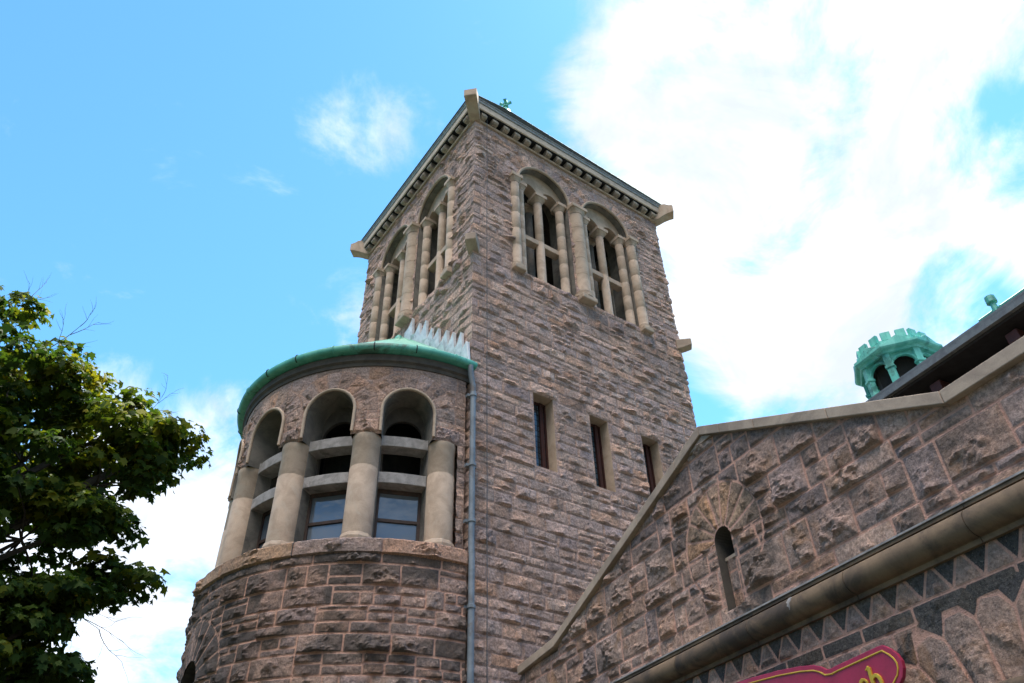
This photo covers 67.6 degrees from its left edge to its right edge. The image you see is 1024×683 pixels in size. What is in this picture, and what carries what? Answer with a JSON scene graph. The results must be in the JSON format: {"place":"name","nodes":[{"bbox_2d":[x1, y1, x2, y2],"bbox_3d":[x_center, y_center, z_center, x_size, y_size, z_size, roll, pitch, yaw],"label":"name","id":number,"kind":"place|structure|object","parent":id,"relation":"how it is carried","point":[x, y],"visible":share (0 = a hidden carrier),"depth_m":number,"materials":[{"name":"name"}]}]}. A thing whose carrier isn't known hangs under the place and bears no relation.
{"place":"outdoors","nodes":[
{"label":"outdoors","id":0,"kind":"place"},
{"bbox_2d":[0,0,1023,682],"label":"sky","id":1,"kind":"structure","parent":0,"point":[835,176],"materials":[{"name":"blue"}]},
{"bbox_2d":[866,288,1023,401],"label":"church hall","id":2,"kind":"structure","parent":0,"point":[996,329],"depth_m":8.45,"materials":[{"name":"metal"}]},
{"label":"ground","id":3,"kind":"structure","parent":0,"visible":0},
{"bbox_2d":[0,272,212,682],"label":"maple tree","id":4,"kind":"object","parent":3,"relation":"on","point":[53,492],"visible":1,"depth_m":11.86,"materials":[{"name":"green plant"}]},
{"bbox_2d":[176,318,477,682],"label":"round turret","id":5,"kind":"object","parent":3,"relation":"on","point":[341,558],"visible":1,"depth_m":14.95,"materials":[{"name":"stone"}]},
{"bbox_2d":[256,510,270,548],"bbox_3d":[-4.891,3.990,15.594,0.920,1.360,0.080,-28,-46,29],"label":"window","id":6,"kind":"structure","parent":5,"relation":"in","point":[266,516],"depth_m":15.92,"materials":[{"name":"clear glass"}]},
{"bbox_2d":[303,490,346,540],"bbox_3d":[-3.655,3.586,15.140,0.920,1.360,0.080,-9,-40,9],"label":"window","id":7,"kind":"structure","parent":5,"relation":"in","point":[325,513],"depth_m":15.24,"materials":[{"name":"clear glass"}]},
{"bbox_2d":[373,489,421,540],"bbox_3d":[-2.278,3.576,15.177,0.920,1.360,0.080,8,-40,-12],"label":"window","id":8,"kind":"structure","parent":5,"relation":"in","point":[398,513],"depth_m":15.26,"materials":[{"name":"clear glass"}]},
{"bbox_2d":[350,88,696,682],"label":"bell tower","id":9,"kind":"structure","parent":3,"relation":"on","point":[523,255],"depth_m":20.44,"materials":[{"name":"stone"}]},
{"bbox_2d":[533,401,548,468],"bbox_3d":[0.572,2.271,18.049,0.598,1.998,0.120,23,-45,-27],"label":"window","id":10,"kind":"structure","parent":9,"relation":"in","point":[541,443],"depth_m":18.14,"materials":[{"name":"paint"}]},
{"bbox_2d":[590,423,606,488],"bbox_3d":[2.001,2.882,18.852,0.598,1.998,0.120,23,-45,-27],"label":"window","id":11,"kind":"structure","parent":9,"relation":"in","point":[595,430],"depth_m":18.96,"materials":[{"name":"paint"}]},
{"bbox_2d":[642,444,655,494],"bbox_3d":[3.430,3.494,19.655,0.598,1.998,0.120,23,-45,-27],"label":"window","id":12,"kind":"structure","parent":9,"relation":"in","point":[646,449],"depth_m":19.90,"materials":[{"name":"paint"}]},
{"bbox_2d":[517,336,1023,682],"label":"gabled vestibule","id":13,"kind":"object","parent":3,"relation":"on","point":[826,538],"visible":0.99,"depth_m":7.49,"materials":[{"name":"stone"}]},
{"bbox_2d":[738,645,905,682],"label":"church sign","id":14,"kind":"object","parent":13,"relation":"attached to","point":[882,664],"visible":1,"depth_m":6.66,"materials":[{"name":"red paint"}]},
{"bbox_3d":[14.813,2.923,10.228,13.393,10.900,19.154,23,-45,-27],"label":"church nave","id":15,"kind":"object","parent":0,"visible":0},
{"bbox_2d":[853,328,942,399],"bbox_3d":[9.917,1.609,18.806,2.088,3.570,2.088,15,-42,-19],"label":"copper cupola","id":16,"kind":"object","parent":15,"relation":"on","point":[885,362],"visible":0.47,"depth_m":19.02,"materials":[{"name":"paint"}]}
]}

